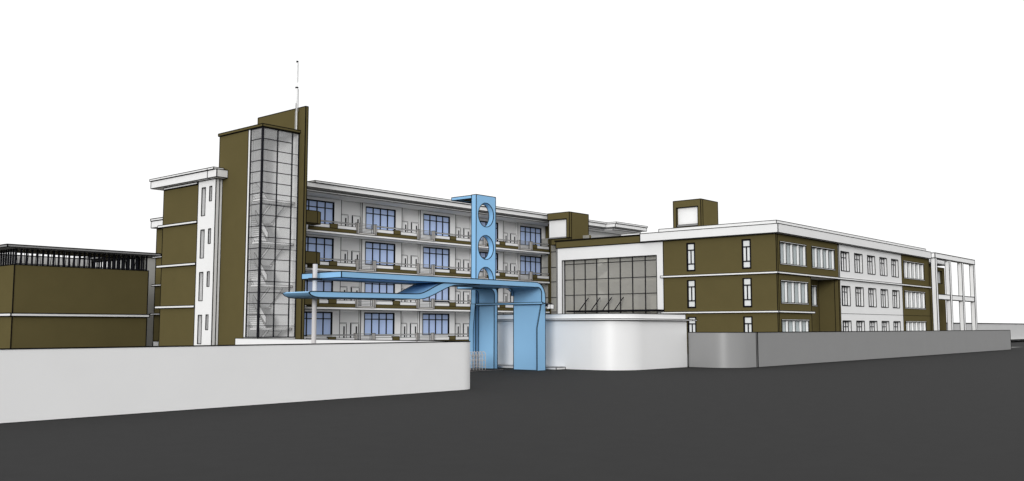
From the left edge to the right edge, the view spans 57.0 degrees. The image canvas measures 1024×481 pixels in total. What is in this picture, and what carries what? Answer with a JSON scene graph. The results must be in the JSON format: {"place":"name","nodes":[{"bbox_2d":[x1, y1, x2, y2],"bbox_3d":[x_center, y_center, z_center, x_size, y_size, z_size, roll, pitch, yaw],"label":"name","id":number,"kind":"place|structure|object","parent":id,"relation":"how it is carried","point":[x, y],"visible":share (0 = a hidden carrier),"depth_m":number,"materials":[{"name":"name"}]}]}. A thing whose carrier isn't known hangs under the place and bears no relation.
{"place":"outdoors","nodes":[
{"label":"outdoors","id":0,"kind":"place"},
{"bbox_2d":[150,217,162,345],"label":"building","id":1,"kind":"structure","parent":0,"point":[155,222],"depth_m":118.89,"materials":[{"name":"paint"}]},
{"bbox_2d":[0,340,469,423],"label":"boundary wall","id":2,"kind":"structure","parent":0,"point":[45,384],"depth_m":30.40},
{"bbox_2d":[235,338,416,344],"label":"courtyard wall","id":3,"kind":"structure","parent":0,"point":[241,341],"depth_m":72.46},
{"bbox_2d":[304,180,647,340],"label":"classroom building","id":4,"kind":"structure","parent":0,"point":[357,228],"depth_m":97.23,"materials":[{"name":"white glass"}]},
{"bbox_2d":[304,312,331,335],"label":"window","id":5,"kind":"structure","parent":4,"relation":"in","point":[324,319],"depth_m":89.42,"materials":[{"name":"blue glass"}]},
{"bbox_2d":[305,280,331,290],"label":"window","id":6,"kind":"structure","parent":4,"relation":"in","point":[321,285],"depth_m":89.71,"materials":[{"name":"blue glass"}]},
{"bbox_2d":[306,237,332,260],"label":"window","id":7,"kind":"structure","parent":4,"relation":"in","point":[324,246],"depth_m":90.08,"materials":[{"name":"blue glass"}]},
{"bbox_2d":[307,199,333,223],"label":"window","id":8,"kind":"structure","parent":4,"relation":"in","point":[326,209],"depth_m":90.52,"materials":[{"name":"blue glass"}]},
{"bbox_2d":[340,323,346,337],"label":"door","id":9,"kind":"structure","parent":4,"relation":"in","point":[343,326],"depth_m":91.59,"materials":[{"name":"white paint"}]},
{"bbox_2d":[340,286,346,299],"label":"door","id":10,"kind":"structure","parent":4,"relation":"in","point":[343,288],"depth_m":91.90,"materials":[{"name":"white paint"}]},
{"bbox_2d":[341,250,347,262],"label":"door","id":11,"kind":"structure","parent":4,"relation":"in","point":[344,253],"depth_m":92.26,"materials":[{"name":"white paint"}]},
{"bbox_2d":[342,214,347,225],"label":"door","id":12,"kind":"structure","parent":4,"relation":"in","point":[344,217],"depth_m":92.55,"materials":[{"name":"white paint"}]},
{"bbox_2d":[350,323,358,339],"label":"door","id":13,"kind":"structure","parent":4,"relation":"in","point":[354,327],"depth_m":92.62,"materials":[{"name":"white paint"}]},
{"bbox_2d":[351,287,359,305],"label":"door","id":14,"kind":"structure","parent":4,"relation":"in","point":[353,289],"depth_m":93.03,"materials":[{"name":"white paint"}]},
{"bbox_2d":[351,251,359,268],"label":"door","id":15,"kind":"structure","parent":4,"relation":"in","point":[354,254],"depth_m":93.30,"materials":[{"name":"white paint"}]},
{"bbox_2d":[352,215,360,231],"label":"door","id":16,"kind":"structure","parent":4,"relation":"in","point":[355,219],"depth_m":93.67,"materials":[{"name":"white paint"}]},
{"bbox_2d":[364,313,393,334],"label":"window","id":17,"kind":"structure","parent":4,"relation":"in","point":[378,323],"depth_m":94.93,"materials":[{"name":"blue glass"}]},
{"bbox_2d":[365,283,393,292],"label":"window","id":18,"kind":"structure","parent":4,"relation":"in","point":[369,287],"depth_m":95.21,"materials":[{"name":"blue glass"}]},
{"bbox_2d":[365,242,394,265],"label":"window","id":19,"kind":"structure","parent":4,"relation":"in","point":[380,252],"depth_m":95.61,"materials":[{"name":"blue glass"}]},
{"bbox_2d":[366,207,394,230],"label":"window","id":20,"kind":"structure","parent":4,"relation":"in","point":[381,217],"depth_m":95.91,"materials":[{"name":"blue glass"}]},
{"bbox_2d":[401,323,406,336],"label":"door","id":21,"kind":"structure","parent":4,"relation":"in","point":[403,325],"depth_m":97.58,"materials":[{"name":"white paint"}]},
{"bbox_2d":[402,255,407,266],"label":"door","id":22,"kind":"structure","parent":4,"relation":"in","point":[404,257],"depth_m":98.26,"materials":[{"name":"white paint"}]},
{"bbox_2d":[402,221,407,231],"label":"door","id":23,"kind":"structure","parent":4,"relation":"in","point":[404,223],"depth_m":98.55,"materials":[{"name":"white paint"}]},
{"bbox_2d":[410,323,417,336],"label":"door","id":24,"kind":"structure","parent":4,"relation":"in","point":[413,326],"depth_m":98.62,"materials":[{"name":"white paint"}]},
{"bbox_2d":[411,255,417,266],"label":"door","id":25,"kind":"structure","parent":4,"relation":"in","point":[414,259],"depth_m":99.28,"materials":[{"name":"white paint"}]},
{"bbox_2d":[411,222,418,232],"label":"door","id":26,"kind":"structure","parent":4,"relation":"in","point":[414,225],"depth_m":99.59,"materials":[{"name":"white paint"}]},
{"bbox_2d":[423,314,448,334],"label":"window","id":27,"kind":"structure","parent":4,"relation":"in","point":[432,323],"depth_m":100.98,"materials":[{"name":"blue glass"}]},
{"bbox_2d":[423,288,448,301],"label":"window","id":28,"kind":"structure","parent":4,"relation":"in","point":[444,294],"depth_m":101.90,"materials":[{"name":"blue glass"}]},
{"bbox_2d":[423,247,448,268],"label":"window","id":29,"kind":"structure","parent":4,"relation":"in","point":[437,256],"depth_m":101.58,"materials":[{"name":"blue glass"}]},
{"bbox_2d":[424,214,448,235],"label":"window","id":30,"kind":"structure","parent":4,"relation":"in","point":[435,223],"depth_m":101.90,"materials":[{"name":"blue glass"}]},
{"bbox_2d":[455,323,459,336],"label":"door","id":31,"kind":"structure","parent":4,"relation":"in","point":[457,325],"depth_m":103.58,"materials":[{"name":"white paint"}]},
{"bbox_2d":[455,291,459,302],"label":"door","id":32,"kind":"structure","parent":4,"relation":"in","point":[457,293],"depth_m":103.91,"materials":[{"name":"white paint"}]},
{"bbox_2d":[456,259,460,269],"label":"door","id":33,"kind":"structure","parent":4,"relation":"in","point":[458,261],"depth_m":104.29,"materials":[{"name":"white paint"}]},
{"bbox_2d":[456,227,460,237],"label":"door","id":34,"kind":"structure","parent":4,"relation":"in","point":[458,230],"depth_m":104.63,"materials":[{"name":"white paint"}]},
{"bbox_2d":[463,323,468,335],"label":"door","id":35,"kind":"structure","parent":4,"relation":"in","point":[465,325],"depth_m":104.62,"materials":[{"name":"white paint"}]},
{"bbox_2d":[463,291,469,303],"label":"door","id":36,"kind":"structure","parent":4,"relation":"in","point":[466,295],"depth_m":104.95,"materials":[{"name":"white paint"}]},
{"bbox_2d":[463,260,469,270],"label":"door","id":37,"kind":"structure","parent":4,"relation":"in","point":[466,263],"depth_m":105.26,"materials":[{"name":"white paint"}]},
{"bbox_2d":[463,228,469,237],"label":"door","id":38,"kind":"structure","parent":4,"relation":"in","point":[466,231],"depth_m":105.60,"materials":[{"name":"white paint"}]},
{"bbox_2d":[480,252,497,272],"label":"window","id":39,"kind":"structure","parent":4,"relation":"in","point":[483,254],"depth_m":107.89,"materials":[{"name":"blue glass"}]},
{"bbox_2d":[480,221,497,240],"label":"window","id":40,"kind":"structure","parent":4,"relation":"in","point":[483,223],"depth_m":109.24,"materials":[{"name":"blue glass"}]},
{"bbox_2d":[503,293,507,301],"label":"door","id":41,"kind":"structure","parent":4,"relation":"in","point":[505,295],"depth_m":109.96,"materials":[{"name":"white paint"}]},
{"bbox_2d":[504,263,507,272],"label":"door","id":42,"kind":"structure","parent":4,"relation":"in","point":[505,264],"depth_m":110.33,"materials":[{"name":"white paint"}]},
{"bbox_2d":[504,233,507,241],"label":"door","id":43,"kind":"structure","parent":4,"relation":"in","point":[505,234],"depth_m":110.68,"materials":[{"name":"white paint"}]},
{"bbox_2d":[510,263,515,273],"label":"door","id":44,"kind":"structure","parent":4,"relation":"in","point":[512,265],"depth_m":111.29,"materials":[{"name":"white paint"}]},
{"bbox_2d":[510,233,515,242],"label":"door","id":45,"kind":"structure","parent":4,"relation":"in","point":[512,236],"depth_m":111.56,"materials":[{"name":"white paint"}]},
{"bbox_2d":[520,226,540,245],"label":"window","id":46,"kind":"structure","parent":4,"relation":"in","point":[527,233],"depth_m":113.93,"materials":[{"name":"blue glass"}]},
{"bbox_2d":[521,256,540,274],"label":"window","id":47,"kind":"structure","parent":4,"relation":"in","point":[528,263],"depth_m":113.59,"materials":[{"name":"blue glass"}]},
{"bbox_2d":[0,342,1023,480],"bbox_3d":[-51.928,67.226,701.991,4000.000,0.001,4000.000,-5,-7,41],"label":"ground","id":48,"kind":"structure","parent":0,"point":[952,417],"depth_m":23.43,"materials":[{"name":"grey asphalt"}]},
{"bbox_2d":[0,244,160,347],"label":"sports hall","id":49,"kind":"structure","parent":48,"relation":"on","point":[86,300],"depth_m":92.06,"materials":[{"name":"brown paint"}]},
{"bbox_2d":[111,257,154,345],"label":"link block","id":50,"kind":"structure","parent":48,"relation":"on","point":[151,265],"depth_m":125.00,"materials":[{"name":"grey paint"}]},
{"bbox_2d":[149,166,227,345],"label":"end wing","id":51,"kind":"structure","parent":48,"relation":"on","point":[189,266],"depth_m":84.09,"materials":[{"name":"brown paint"}]},
{"bbox_2d":[282,194,553,370],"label":"entrance gate","id":52,"kind":"structure","parent":48,"relation":"on","point":[529,304],"depth_m":57.86,"materials":[{"name":"blue metal"}]},
{"bbox_2d":[470,351,503,371],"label":"folding gate","id":53,"kind":"structure","parent":48,"relation":"on","point":[476,359],"depth_m":56.64,"materials":[{"name":"metal"}]},
{"bbox_2d":[498,313,696,370],"bbox_3d":[4.685,6.659,62.740,11.904,3.474,9.584,-5,-7,41],"label":"gatehouse","id":54,"kind":"object","parent":48,"relation":"on","point":[613,341],"visible":0.84,"depth_m":58.43,"materials":[{"name":"white paint"}]},
{"bbox_2d":[541,234,663,313],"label":"glass hall","id":55,"kind":"structure","parent":48,"relation":"on","point":[633,267],"depth_m":104.78,"materials":[{"name":"white paint"}]},
{"bbox_2d":[547,211,588,245],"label":"roof hut","id":56,"kind":"object","parent":55,"relation":"on","point":[568,225],"visible":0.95,"depth_m":109.82,"materials":[{"name":"brown paint"}]},
{"bbox_2d":[954,323,1023,342],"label":"boundary wall","id":57,"kind":"structure","parent":48,"relation":"on","point":[1017,331],"depth_m":166.80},
{"bbox_2d":[0,0,1023,322],"label":"sky","id":58,"kind":"structure","parent":0,"point":[896,121],"materials":[{"name":"white"}]},
{"bbox_2d":[688,332,756,367],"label":"boundary wall","id":59,"kind":"structure","parent":0,"point":[722,349],"depth_m":60.70,"materials":[{"name":"grey concrete"}]},
{"bbox_2d":[756,330,1010,366],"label":"boundary wall","id":60,"kind":"structure","parent":0,"point":[788,348],"depth_m":76.13,"materials":[{"name":"grey concrete"}]},
{"label":"courtyard paving","id":61,"kind":"structure","parent":0,"visible":0},
{"bbox_2d":[218,106,308,344],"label":"stair tower","id":62,"kind":"structure","parent":61,"relation":"on","point":[263,161],"depth_m":81.25,"materials":[{"name":"brown brown paint"},{"name":"clear glass"}]},
{"bbox_2d":[295,61,298,128],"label":"antenna mast","id":63,"kind":"object","parent":62,"relation":"on","point":[297,92],"visible":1,"depth_m":82.11,"materials":[{"name":"grey metal"}]},
{"bbox_2d":[640,220,946,345],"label":"office block","id":64,"kind":"structure","parent":61,"relation":"on","point":[770,276],"depth_m":94.17,"materials":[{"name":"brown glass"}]},
{"bbox_2d":[687,243,694,270],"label":"narrow window","id":65,"kind":"structure","parent":64,"relation":"in","point":[690,246],"depth_m":94.06,"materials":[{"name":"white glass"}]},
{"bbox_2d":[688,280,694,307],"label":"narrow window","id":66,"kind":"structure","parent":64,"relation":"in","point":[691,284],"depth_m":93.71,"materials":[{"name":"white glass"}]},
{"bbox_2d":[688,317,695,331],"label":"narrow window","id":67,"kind":"structure","parent":64,"relation":"in","point":[691,324],"depth_m":93.46,"materials":[{"name":"white glass"}]},
{"bbox_2d":[673,198,717,227],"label":"roof hut","id":68,"kind":"object","parent":64,"relation":"on","point":[695,212],"visible":0.77,"depth_m":98.72,"materials":[{"name":"brown paint"}]},
{"bbox_2d":[742,239,750,267],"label":"narrow window","id":69,"kind":"structure","parent":64,"relation":"in","point":[745,243],"depth_m":90.15,"materials":[{"name":"white glass"}]},
{"bbox_2d":[743,278,751,306],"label":"narrow window","id":70,"kind":"structure","parent":64,"relation":"in","point":[746,282],"depth_m":89.79,"materials":[{"name":"white glass"}]},
{"bbox_2d":[744,317,751,331],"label":"narrow window","id":71,"kind":"structure","parent":64,"relation":"in","point":[747,320],"depth_m":89.54,"materials":[{"name":"white glass"}]},
{"bbox_2d":[779,241,806,266],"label":"finned window","id":72,"kind":"structure","parent":64,"relation":"in","point":[790,254],"depth_m":91.01,"materials":[{"name":"grey glass"}]},
{"bbox_2d":[780,280,808,304],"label":"finned window","id":73,"kind":"structure","parent":64,"relation":"in","point":[792,292],"depth_m":90.74,"materials":[{"name":"grey glass"}]},
{"bbox_2d":[781,319,809,331],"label":"finned window","id":74,"kind":"structure","parent":64,"relation":"in","point":[799,325],"depth_m":90.43,"materials":[{"name":"grey glass"}]},
{"bbox_2d":[811,285,817,305],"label":"finned window","id":75,"kind":"structure","parent":64,"relation":"in","point":[813,289],"depth_m":99.86,"materials":[{"name":"grey glass"}]},
{"bbox_2d":[811,246,835,270],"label":"finned window","id":76,"kind":"structure","parent":64,"relation":"in","point":[822,258],"depth_m":96.41,"materials":[{"name":"grey glass"}]},
{"bbox_2d":[840,251,846,271],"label":"window","id":77,"kind":"structure","parent":64,"relation":"in","point":[842,254],"depth_m":101.08,"materials":[{"name":"white glass"}]},
{"bbox_2d":[841,285,847,304],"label":"window","id":78,"kind":"structure","parent":64,"relation":"in","point":[844,289],"depth_m":100.76,"materials":[{"name":"white glass"}]},
{"bbox_2d":[843,321,850,330],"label":"window","id":79,"kind":"structure","parent":64,"relation":"in","point":[845,323],"depth_m":100.49,"materials":[{"name":"white glass"}]},
{"bbox_2d":[855,287,860,306],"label":"window","id":80,"kind":"structure","parent":64,"relation":"in","point":[857,290],"depth_m":103.62,"materials":[{"name":"white glass"}]},
{"bbox_2d":[854,253,862,273],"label":"window","id":81,"kind":"structure","parent":64,"relation":"in","point":[857,257],"depth_m":104.00,"materials":[{"name":"white glass"}]},
{"bbox_2d":[856,321,864,330],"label":"window","id":82,"kind":"structure","parent":64,"relation":"in","point":[858,323],"depth_m":103.31,"materials":[{"name":"white glass"}]},
{"bbox_2d":[867,255,872,274],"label":"window","id":83,"kind":"structure","parent":64,"relation":"in","point":[869,261],"depth_m":106.89,"materials":[{"name":"white glass"}]},
{"bbox_2d":[868,288,875,306],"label":"window","id":84,"kind":"structure","parent":64,"relation":"in","point":[870,291],"depth_m":106.57,"materials":[{"name":"white glass"}]},
{"bbox_2d":[869,321,876,330],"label":"window","id":85,"kind":"structure","parent":64,"relation":"in","point":[871,323],"depth_m":106.24,"materials":[{"name":"white glass"}]},
{"bbox_2d":[879,257,884,275],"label":"window","id":86,"kind":"structure","parent":64,"relation":"in","point":[882,270],"depth_m":109.78,"materials":[{"name":"white glass"}]},
{"bbox_2d":[880,289,887,307],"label":"window","id":87,"kind":"structure","parent":64,"relation":"in","point":[883,297],"depth_m":109.48,"materials":[{"name":"white glass"}]},
{"bbox_2d":[882,321,886,330],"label":"window","id":88,"kind":"structure","parent":64,"relation":"in","point":[884,325],"depth_m":109.16,"materials":[{"name":"white glass"}]},
{"bbox_2d":[892,290,896,307],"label":"window","id":89,"kind":"structure","parent":64,"relation":"in","point":[894,293],"depth_m":112.32,"materials":[{"name":"white glass"}]},
{"bbox_2d":[891,259,898,277],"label":"window","id":90,"kind":"structure","parent":64,"relation":"in","point":[893,265],"depth_m":112.68,"materials":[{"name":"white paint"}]},
{"bbox_2d":[893,321,897,330],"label":"window","id":91,"kind":"structure","parent":64,"relation":"in","point":[895,324],"depth_m":112.00,"materials":[{"name":"white glass"}]},
{"bbox_2d":[903,260,924,280],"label":"finned window","id":92,"kind":"structure","parent":64,"relation":"in","point":[911,270],"depth_m":117.82,"materials":[{"name":"white glass"}]},
{"bbox_2d":[904,290,925,309],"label":"finned window","id":93,"kind":"structure","parent":64,"relation":"in","point":[913,299],"depth_m":117.49,"materials":[{"name":"white glass"}]},
{"bbox_2d":[905,321,926,330],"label":"finned window","id":94,"kind":"structure","parent":64,"relation":"in","point":[910,325],"depth_m":117.23,"materials":[{"name":"white glass"}]},
{"bbox_2d":[930,252,977,329],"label":"open frame","id":95,"kind":"object","parent":61,"relation":"on","point":[950,298],"visible":0.76,"depth_m":125.74,"materials":[{"name":"white paint"}]}
]}

